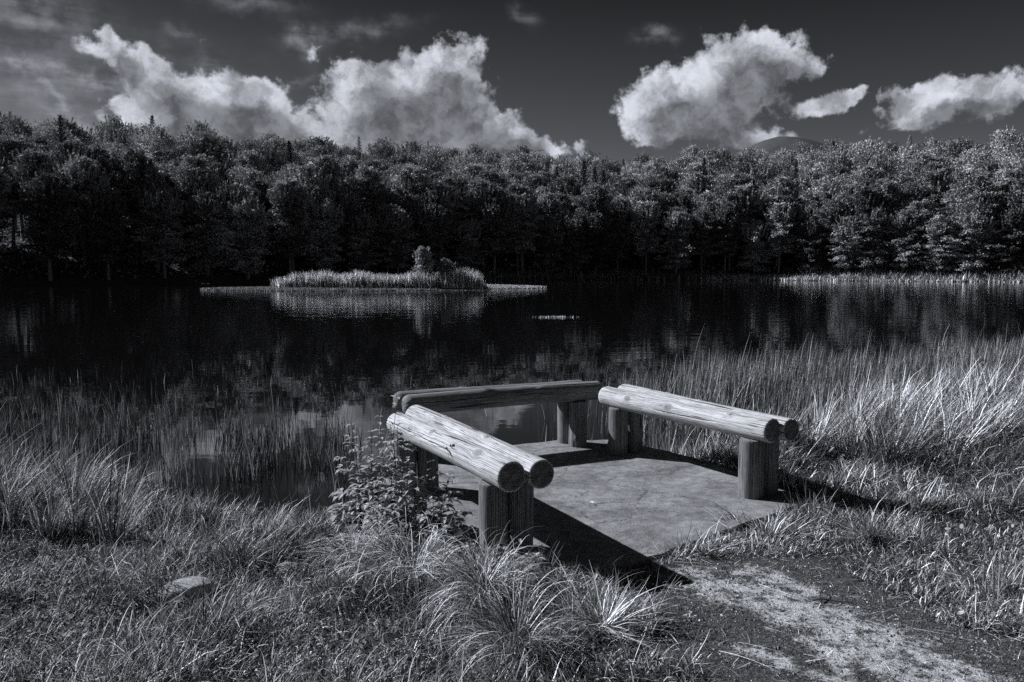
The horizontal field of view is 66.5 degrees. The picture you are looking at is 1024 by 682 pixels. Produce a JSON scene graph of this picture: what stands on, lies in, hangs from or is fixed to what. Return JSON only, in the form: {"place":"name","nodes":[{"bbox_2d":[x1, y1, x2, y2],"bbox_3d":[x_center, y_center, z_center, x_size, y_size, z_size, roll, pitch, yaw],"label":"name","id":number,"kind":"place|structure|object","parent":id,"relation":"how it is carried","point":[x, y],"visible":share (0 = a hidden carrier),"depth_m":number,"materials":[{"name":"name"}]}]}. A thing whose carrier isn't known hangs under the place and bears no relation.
{"place":"outdoors","nodes":[
{"label":"outdoors","id":0,"kind":"place"},
{"bbox_2d":[299,288,488,289],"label":"island","id":1,"kind":"structure","parent":0,"point":[446,289],"depth_m":72.47,"materials":[{"name":"soil"}]},
{"bbox_2d":[411,245,435,278],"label":"island bush","id":2,"kind":"object","parent":1,"relation":"on","point":[423,254],"visible":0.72,"depth_m":73.47,"materials":[{"name":"grey plant"}]},
{"bbox_2d":[0,280,1023,521],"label":"lake water","id":3,"kind":"structure","parent":0,"point":[376,343],"depth_m":19.46,"materials":[{"name":"black liquid"}]},
{"bbox_2d":[0,357,692,498],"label":"water reeds","id":4,"kind":"object","parent":3,"relation":"on","point":[268,439],"visible":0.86,"depth_m":8.24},
{"bbox_2d":[200,284,546,290],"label":"sedge","id":5,"kind":"object","parent":3,"relation":"on","point":[312,288],"visible":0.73,"depth_m":70.79,"materials":[{"name":"plant"}]},
{"bbox_2d":[270,266,487,288],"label":"island reeds","id":6,"kind":"object","parent":3,"relation":"on","point":[322,279],"visible":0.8,"depth_m":72.47,"materials":[{"name":"grey plant"}]},
{"bbox_2d":[538,322,1023,454],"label":"reed bed","id":7,"kind":"object","parent":3,"relation":"on","point":[719,384],"visible":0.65,"depth_m":11.37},
{"bbox_2d":[0,213,1023,681],"bbox_3d":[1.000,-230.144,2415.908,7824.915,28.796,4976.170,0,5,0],"label":"ground","id":8,"kind":"structure","parent":0,"point":[760,605],"depth_m":3.63,"materials":[{"name":"soil"}]},
{"bbox_2d":[0,167,21,230],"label":"beech tree","id":9,"kind":"object","parent":8,"relation":"on","point":[3,186],"visible":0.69,"depth_m":96.75,"materials":[{"name":"grey plant"}]},
{"bbox_2d":[0,135,34,249],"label":"beech tree","id":10,"kind":"object","parent":8,"relation":"on","point":[8,145],"visible":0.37,"depth_m":105.40,"materials":[{"name":"grey plant"}]},
{"bbox_2d":[2,147,60,260],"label":"beech tree","id":11,"kind":"object","parent":8,"relation":"on","point":[29,164],"visible":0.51,"depth_m":100.87,"materials":[{"name":"grey plant"}]},
{"bbox_2d":[15,170,85,280],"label":"beech tree","id":12,"kind":"object","parent":8,"relation":"on","point":[48,200],"visible":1,"depth_m":96.00,"materials":[{"name":"black plant"}]},
{"bbox_2d":[39,136,98,255],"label":"beech tree","id":13,"kind":"object","parent":8,"relation":"on","point":[60,153],"visible":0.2,"depth_m":105.63,"materials":[{"name":"grey plant"}]},
{"bbox_2d":[52,149,120,265],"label":"beech tree","id":14,"kind":"object","parent":8,"relation":"on","point":[82,172],"visible":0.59,"depth_m":101.52,"materials":[{"name":"grey plant"}]},
{"bbox_2d":[55,143,120,259],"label":"beech tree","id":15,"kind":"object","parent":8,"relation":"on","point":[98,154],"visible":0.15,"depth_m":105.94,"materials":[{"name":"grey plant"}]},
{"bbox_2d":[102,145,158,262],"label":"beech tree","id":16,"kind":"object","parent":8,"relation":"on","point":[131,167],"visible":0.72,"depth_m":106.99,"materials":[{"name":"grey plant"}]},
{"bbox_2d":[125,175,184,272],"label":"beech tree","id":17,"kind":"object","parent":8,"relation":"on","point":[150,186],"visible":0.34,"depth_m":105.09,"materials":[{"name":"grey plant"}]},
{"bbox_2d":[123,187,198,277],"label":"beech tree","id":18,"kind":"object","parent":8,"relation":"on","point":[143,235],"visible":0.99,"depth_m":104.45,"materials":[{"name":"black plant"}]},
{"bbox_2d":[155,576,214,604],"bbox_3d":[-1.567,1.197,3.743,0.269,0.111,0.190,-8,8,-19],"label":"boulder","id":19,"kind":"object","parent":8,"relation":"on","point":[191,583],"visible":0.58,"depth_m":3.70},
{"bbox_2d":[163,153,219,248],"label":"beech tree","id":20,"kind":"object","parent":8,"relation":"on","point":[200,161],"visible":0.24,"depth_m":114.48,"materials":[{"name":"grey plant"}]},
{"bbox_2d":[167,162,222,258],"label":"beech tree","id":21,"kind":"object","parent":8,"relation":"on","point":[191,180],"visible":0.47,"depth_m":112.15,"materials":[{"name":"grey plant"}]},
{"bbox_2d":[178,187,230,273],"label":"beech tree","id":22,"kind":"object","parent":8,"relation":"on","point":[206,197],"visible":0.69,"depth_m":108.15,"materials":[{"name":"grey plant"}]},
{"bbox_2d":[176,132,232,176],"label":"beech tree","id":23,"kind":"object","parent":8,"relation":"on","point":[209,147],"visible":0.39,"depth_m":133.63,"materials":[{"name":"grey plant"}]},
{"bbox_2d":[178,194,238,274],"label":"beech tree","id":24,"kind":"object","parent":8,"relation":"on","point":[209,259],"visible":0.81,"depth_m":108.38,"materials":[{"name":"grey plant"}]},
{"bbox_2d":[210,177,258,272],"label":"beech tree","id":25,"kind":"object","parent":8,"relation":"on","point":[233,193],"visible":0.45,"depth_m":110.83,"materials":[{"name":"grey plant"}]},
{"bbox_2d":[205,190,286,278],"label":"beech tree","id":26,"kind":"object","parent":8,"relation":"on","point":[250,262],"visible":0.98,"depth_m":109.99,"materials":[{"name":"black plant"}]},
{"bbox_2d":[233,149,274,175],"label":"beech tree","id":27,"kind":"object","parent":8,"relation":"on","point":[250,158],"visible":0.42,"depth_m":139.32,"materials":[{"name":"grey plant"}]},
{"bbox_2d":[245,176,277,263],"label":"beech tree","id":28,"kind":"object","parent":8,"relation":"on","point":[261,187],"visible":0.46,"depth_m":117.48,"materials":[{"name":"grey plant"}]},
{"bbox_2d":[267,176,314,273],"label":"beech tree","id":29,"kind":"object","parent":8,"relation":"on","point":[288,223],"visible":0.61,"depth_m":114.41,"materials":[{"name":"grey plant"}]},
{"bbox_2d":[264,178,320,274],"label":"beech tree","id":30,"kind":"object","parent":8,"relation":"on","point":[287,251],"visible":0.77,"depth_m":114.24,"materials":[{"name":"grey plant"}]},
{"bbox_2d":[284,161,335,259],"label":"beech tree","id":31,"kind":"object","parent":8,"relation":"on","point":[307,174],"visible":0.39,"depth_m":121.06,"materials":[{"name":"grey plant"}]},
{"bbox_2d":[294,193,349,271],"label":"beech tree","id":32,"kind":"object","parent":8,"relation":"on","point":[326,255],"visible":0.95,"depth_m":118.46,"materials":[{"name":"grey plant"}]},
{"bbox_2d":[300,154,349,202],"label":"beech tree","id":33,"kind":"object","parent":8,"relation":"on","point":[323,161],"visible":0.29,"depth_m":127.44,"materials":[{"name":"grey plant"}]},
{"bbox_2d":[327,184,359,262],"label":"beech tree","id":34,"kind":"object","parent":8,"relation":"on","point":[341,196],"visible":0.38,"depth_m":124.87,"materials":[{"name":"grey plant"}]},
{"bbox_2d":[291,514,412,582],"bbox_3d":[-0.805,1.030,4.191,0.696,0.332,0.776,2,6,21],"label":"grass tussock","id":35,"kind":"object","parent":8,"relation":"on","point":[340,550],"depth_m":4.18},
{"bbox_2d":[344,208,379,271],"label":"beech tree","id":36,"kind":"object","parent":8,"relation":"on","point":[360,255],"visible":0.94,"depth_m":121.42,"materials":[{"name":"grey plant"}]},
{"bbox_2d":[327,423,399,529],"bbox_3d":[-0.922,0.827,4.826,0.479,0.646,0.466,0,5,0],"label":"leafy weed","id":37,"kind":"object","parent":8,"relation":"on","point":[340,494],"visible":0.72,"depth_m":4.78,"materials":[{"name":"grey plant"}]},
{"bbox_2d":[337,163,391,258],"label":"beech tree","id":38,"kind":"object","parent":8,"relation":"on","point":[363,181],"visible":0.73,"depth_m":129.53,"materials":[{"name":"grey plant"}]},
{"bbox_2d":[336,482,412,552],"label":"leafy weed","id":39,"kind":"object","parent":8,"relation":"on","point":[373,509],"visible":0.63,"depth_m":4.39,"materials":[{"name":"grey plant"}]},
{"bbox_2d":[369,203,413,271],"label":"beech tree","id":40,"kind":"object","parent":8,"relation":"on","point":[381,210],"visible":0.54,"depth_m":124.82,"materials":[{"name":"grey plant"}]},
{"bbox_2d":[373,206,420,276],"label":"beech tree","id":41,"kind":"object","parent":8,"relation":"on","point":[400,222],"visible":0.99,"depth_m":123.99,"materials":[{"name":"grey plant"}]},
{"bbox_2d":[357,386,437,530],"bbox_3d":[-0.693,0.712,4.687,0.460,0.899,0.478,-4,6,-35],"label":"leafy weed","id":42,"kind":"object","parent":8,"relation":"on","point":[387,468],"visible":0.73,"depth_m":4.66,"materials":[{"name":"grey plant"}]},
{"bbox_2d":[373,456,446,540],"bbox_3d":[-0.588,0.925,4.561,0.429,0.509,0.392,1,5,15],"label":"leafy weed","id":43,"kind":"object","parent":8,"relation":"on","point":[410,512],"visible":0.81,"depth_m":4.53,"materials":[{"name":"grey plant"}]},
{"bbox_2d":[388,163,432,259],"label":"beech tree","id":44,"kind":"object","parent":8,"relation":"on","point":[411,175],"visible":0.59,"depth_m":131.88,"materials":[{"name":"grey plant"}]},
{"bbox_2d":[325,503,499,623],"bbox_3d":[-0.458,1.055,3.925,0.981,0.315,0.976,0,5,0],"label":"grass tussock","id":45,"kind":"object","parent":8,"relation":"on","point":[396,552],"depth_m":3.95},
{"bbox_2d":[0,406,838,681],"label":"sedge","id":46,"kind":"object","parent":8,"relation":"on","point":[15,484],"visible":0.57,"depth_m":4.68,"materials":[{"name":"grey plant"}]},
{"bbox_2d":[409,200,452,272],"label":"beech tree","id":47,"kind":"object","parent":8,"relation":"on","point":[431,218],"visible":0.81,"depth_m":127.00,"materials":[{"name":"grey plant"}]},
{"bbox_2d":[408,473,464,538],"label":"leafy weed","id":48,"kind":"object","parent":8,"relation":"on","point":[418,507],"visible":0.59,"depth_m":4.54,"materials":[{"name":"grey plant"}]},
{"bbox_2d":[399,499,474,550],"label":"leafy weed","id":49,"kind":"object","parent":8,"relation":"on","point":[440,515],"visible":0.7,"depth_m":4.40,"materials":[{"name":"grey plant"}]},
{"bbox_2d":[420,179,471,269],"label":"beech tree","id":50,"kind":"object","parent":8,"relation":"on","point":[438,194],"visible":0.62,"depth_m":130.06,"materials":[{"name":"grey plant"}]},
{"bbox_2d":[444,215,490,274],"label":"beech tree","id":51,"kind":"object","parent":8,"relation":"on","point":[465,232],"visible":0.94,"depth_m":130.38,"materials":[{"name":"grey plant"}]},
{"bbox_2d":[369,522,584,644],"bbox_3d":[-0.166,1.058,3.661,1.080,0.370,0.962,0,5,0],"label":"grass tussock","id":52,"kind":"object","parent":8,"relation":"on","point":[489,573],"depth_m":3.66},
{"bbox_2d":[460,176,506,269],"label":"beech tree","id":53,"kind":"object","parent":8,"relation":"on","point":[481,189],"visible":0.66,"depth_m":134.28,"materials":[{"name":"grey plant"}]},
{"bbox_2d":[474,196,515,273],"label":"beech tree","id":54,"kind":"object","parent":8,"relation":"on","point":[496,224],"visible":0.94,"depth_m":132.89,"materials":[{"name":"grey plant"}]},
{"bbox_2d":[0,402,1023,681],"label":"grass","id":55,"kind":"structure","parent":8,"relation":"on","point":[202,638],"depth_m":3.76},
{"bbox_2d":[0,110,1023,189],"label":"woods","id":56,"kind":"object","parent":8,"relation":"on","point":[761,168],"visible":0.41,"depth_m":172.56,"materials":[{"name":"plant"}]},
{"bbox_2d":[0,219,1023,278],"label":"undergrowth","id":57,"kind":"object","parent":8,"relation":"on","point":[709,259],"visible":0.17,"depth_m":124.55,"materials":[{"name":"black plant"}]},
{"bbox_2d":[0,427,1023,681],"bbox_3d":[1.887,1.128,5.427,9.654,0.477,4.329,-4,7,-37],"label":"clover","id":58,"kind":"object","parent":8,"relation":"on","point":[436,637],"visible":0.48,"depth_m":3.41,"materials":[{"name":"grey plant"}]},
{"bbox_2d":[424,557,619,681],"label":"grass tussock","id":59,"kind":"object","parent":8,"relation":"on","point":[518,619],"depth_m":3.24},
{"bbox_2d":[501,192,544,272],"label":"beech tree","id":60,"kind":"object","parent":8,"relation":"on","point":[524,204],"visible":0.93,"depth_m":136.33,"materials":[{"name":"grey plant"}]},
{"bbox_2d":[533,188,564,258],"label":"beech tree","id":61,"kind":"object","parent":8,"relation":"on","point":[547,201],"visible":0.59,"depth_m":146.71,"materials":[{"name":"grey plant"}]},
{"bbox_2d":[553,175,587,211],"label":"beech tree","id":62,"kind":"object","parent":8,"relation":"on","point":[568,185],"visible":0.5,"depth_m":158.85,"materials":[{"name":"grey plant"}]},
{"bbox_2d":[552,218,597,273],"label":"beech tree","id":63,"kind":"object","parent":8,"relation":"on","point":[572,226],"visible":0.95,"depth_m":142.29,"materials":[{"name":"grey plant"}]},
{"bbox_2d":[387,440,797,575],"bbox_3d":[0.479,1.166,5.656,2.670,0.253,2.910,-2,6,-22],"label":"concrete pad","id":64,"kind":"object","parent":8,"relation":"on","point":[587,477],"visible":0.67,"depth_m":5.21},
{"bbox_2d":[387,405,553,557],"bbox_3d":[-0.374,0.879,4.949,0.355,0.694,1.909,-3,6,-28],"label":"log bench","id":65,"kind":"object","parent":64,"relation":"on","point":[512,477],"visible":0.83,"depth_m":4.30,"materials":[{"name":"grey wood"}]},
{"bbox_2d":[393,380,601,447],"bbox_3d":[-0.093,0.721,6.708,1.833,0.690,0.373,-2,6,-25],"label":"log bench","id":66,"kind":"object","parent":64,"relation":"on","point":[569,397],"visible":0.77,"depth_m":6.64,"materials":[{"name":"grey wood"}]},
{"bbox_2d":[598,384,798,499],"bbox_3d":[1.320,0.783,6.058,0.409,0.684,1.917,-3,6,-28],"label":"log bench","id":67,"kind":"object","parent":64,"relation":"on","point":[761,434],"visible":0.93,"depth_m":5.60,"materials":[{"name":"grey wood"}]},
{"bbox_2d":[567,182,621,233],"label":"beech tree","id":68,"kind":"object","parent":8,"relation":"on","point":[594,198],"visible":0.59,"depth_m":146.81,"materials":[{"name":"grey plant"}]},
{"bbox_2d":[575,210,617,273],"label":"beech tree","id":69,"kind":"object","parent":8,"relation":"on","point":[595,234],"visible":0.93,"depth_m":143.69,"materials":[{"name":"grey plant"}]},
{"bbox_2d":[524,555,676,654],"bbox_3d":[0.390,1.147,3.484,0.722,0.226,0.818,0,5,0],"label":"grass tussock","id":70,"kind":"object","parent":8,"relation":"on","point":[613,618],"depth_m":3.46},
{"bbox_2d":[622,185,665,264],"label":"beech tree","id":71,"kind":"object","parent":8,"relation":"on","point":[637,193],"visible":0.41,"depth_m":150.83,"materials":[{"name":"grey plant"}]},
{"bbox_2d":[630,200,662,273],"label":"beech tree","id":72,"kind":"object","parent":8,"relation":"on","point":[645,216],"visible":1,"depth_m":146.07,"materials":[{"name":"grey plant"}]},
{"bbox_2d":[654,210,696,274],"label":"beech tree","id":73,"kind":"object","parent":8,"relation":"on","point":[677,247],"visible":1,"depth_m":143.68,"materials":[{"name":"grey plant"}]},
{"bbox_2d":[674,170,714,244],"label":"beech tree","id":74,"kind":"object","parent":8,"relation":"on","point":[695,180],"visible":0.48,"depth_m":163.99,"materials":[{"name":"grey plant"}]},
{"bbox_2d":[687,210,720,273],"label":"beech tree","id":75,"kind":"object","parent":8,"relation":"on","point":[702,222],"visible":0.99,"depth_m":144.98,"materials":[{"name":"grey plant"}]},
{"bbox_2d":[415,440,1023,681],"bbox_3d":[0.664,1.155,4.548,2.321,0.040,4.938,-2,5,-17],"label":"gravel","id":76,"kind":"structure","parent":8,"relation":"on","point":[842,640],"depth_m":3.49,"materials":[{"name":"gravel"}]},
{"bbox_2d":[426,458,1023,681],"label":"straw litter","id":77,"kind":"object","parent":8,"relation":"on","point":[799,618],"visible":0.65,"depth_m":3.49,"materials":[{"name":"grey plant"}]},
{"bbox_2d":[708,206,745,273],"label":"beech tree","id":78,"kind":"object","parent":8,"relation":"on","point":[724,245],"visible":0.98,"depth_m":143.53,"materials":[{"name":"grey plant"}]},
{"bbox_2d":[708,189,760,269],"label":"beech tree","id":79,"kind":"object","parent":8,"relation":"on","point":[728,198],"visible":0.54,"depth_m":144.36,"materials":[{"name":"grey plant"}]},
{"bbox_2d":[731,182,768,268],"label":"beech tree","id":80,"kind":"object","parent":8,"relation":"on","point":[750,194],"visible":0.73,"depth_m":144.24,"materials":[{"name":"grey plant"}]},
{"bbox_2d":[482,263,1023,281],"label":"bank reeds","id":81,"kind":"object","parent":8,"relation":"on","point":[926,275],"visible":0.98,"depth_m":135.13,"materials":[{"name":"grey plant"}]},
{"bbox_2d":[736,219,772,274],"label":"beech tree","id":82,"kind":"object","parent":8,"relation":"on","point":[753,249],"visible":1,"depth_m":142.52,"materials":[{"name":"plant"}]},
{"bbox_2d":[696,501,827,551],"bbox_3d":[1.415,1.061,4.620,0.621,0.198,0.780,-5,7,-42],"label":"grass tussock","id":83,"kind":"object","parent":8,"relation":"on","point":[774,527],"depth_m":4.63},
{"bbox_2d":[750,173,807,260],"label":"beech tree","id":84,"kind":"object","parent":8,"relation":"on","point":[783,185],"visible":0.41,"depth_m":145.87,"materials":[{"name":"grey plant"}]},
{"bbox_2d":[761,202,797,273],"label":"beech tree","id":85,"kind":"object","parent":8,"relation":"on","point":[779,213],"visible":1,"depth_m":140.63,"materials":[{"name":"grey plant"}]},
{"bbox_2d":[784,215,836,273],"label":"beech tree","id":86,"kind":"object","parent":8,"relation":"on","point":[811,255],"visible":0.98,"depth_m":138.03,"materials":[{"name":"plant"}]},
{"bbox_2d":[803,173,849,253],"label":"beech tree","id":87,"kind":"object","parent":8,"relation":"on","point":[825,187],"visible":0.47,"depth_m":144.22,"materials":[{"name":"grey plant"}]},
{"bbox_2d":[810,197,855,268],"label":"beech tree","id":88,"kind":"object","parent":8,"relation":"on","point":[831,211],"visible":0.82,"depth_m":137.03,"materials":[{"name":"grey plant"}]},
{"bbox_2d":[643,346,1023,470],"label":"tall grass","id":89,"kind":"structure","parent":8,"relation":"on","point":[876,417],"depth_m":6.92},
{"bbox_2d":[825,214,866,272],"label":"beech tree","id":90,"kind":"object","parent":8,"relation":"on","point":[849,224],"visible":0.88,"depth_m":134.51,"materials":[{"name":"plant"}]},
{"bbox_2d":[818,503,912,553],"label":"grass tussock","id":91,"kind":"object","parent":8,"relation":"on","point":[866,532],"depth_m":4.54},
{"bbox_2d":[839,202,897,273],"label":"beech tree","id":92,"kind":"object","parent":8,"relation":"on","point":[877,218],"visible":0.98,"depth_m":131.86,"materials":[{"name":"plant"}]},
{"bbox_2d":[845,183,896,263],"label":"beech tree","id":93,"kind":"object","parent":8,"relation":"on","point":[866,199],"visible":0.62,"depth_m":134.01,"materials":[{"name":"grey plant"}]},
{"bbox_2d":[868,178,909,239],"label":"beech tree","id":94,"kind":"object","parent":8,"relation":"on","point":[884,186],"visible":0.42,"depth_m":135.02,"materials":[{"name":"grey plant"}]},
{"bbox_2d":[882,208,924,271],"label":"beech tree","id":95,"kind":"object","parent":8,"relation":"on","point":[905,254],"visible":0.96,"depth_m":129.08,"materials":[{"name":"grey plant"}]},
{"bbox_2d":[897,199,938,270],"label":"beech tree","id":96,"kind":"object","parent":8,"relation":"on","point":[923,210],"visible":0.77,"depth_m":128.48,"materials":[{"name":"grey plant"}]},
{"bbox_2d":[893,152,950,184],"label":"beech tree","id":97,"kind":"object","parent":8,"relation":"on","point":[919,161],"visible":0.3,"depth_m":145.39,"materials":[{"name":"grey plant"}]},
{"bbox_2d":[911,213,963,277],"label":"beech tree","id":98,"kind":"object","parent":8,"relation":"on","point":[938,224],"visible":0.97,"depth_m":125.29,"materials":[{"name":"grey plant"}]},
{"bbox_2d":[919,167,961,219],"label":"beech tree","id":99,"kind":"object","parent":8,"relation":"on","point":[937,182],"visible":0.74,"depth_m":134.38,"materials":[{"name":"grey plant"}]},
{"bbox_2d":[934,170,1000,253],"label":"beech tree","id":100,"kind":"object","parent":8,"relation":"on","point":[974,182],"visible":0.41,"depth_m":125.78,"materials":[{"name":"grey plant"}]},
{"bbox_2d":[936,204,1010,273],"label":"beech tree","id":101,"kind":"object","parent":8,"relation":"on","point":[975,261],"visible":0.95,"depth_m":122.45,"materials":[{"name":"grey plant"}]},
{"bbox_2d":[929,544,1023,599],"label":"grass tussock","id":102,"kind":"object","parent":8,"relation":"on","point":[1011,583],"depth_m":3.87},
{"bbox_2d":[948,189,1009,253],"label":"beech tree","id":103,"kind":"object","parent":8,"relation":"on","point":[976,200],"visible":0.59,"depth_m":123.20,"materials":[{"name":"grey plant"}]},
{"bbox_2d":[989,202,1023,274],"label":"beech tree","id":104,"kind":"object","parent":8,"relation":"on","point":[1010,254],"visible":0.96,"depth_m":120.13,"materials":[{"name":"grey plant"}]},
{"bbox_2d":[996,176,1023,231],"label":"beech tree","id":105,"kind":"object","parent":8,"relation":"on","point":[1015,196],"visible":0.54,"depth_m":121.62,"materials":[{"name":"grey plant"}]},
{"bbox_2d":[0,0,1023,181],"label":"sky","id":106,"kind":"structure","parent":0,"point":[617,79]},
{"bbox_2d":[721,136,827,170],"bbox_3d":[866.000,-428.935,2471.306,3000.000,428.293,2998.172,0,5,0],"label":"mountain","id":107,"kind":"structure","parent":0,"point":[773,145],"depth_m":2349.90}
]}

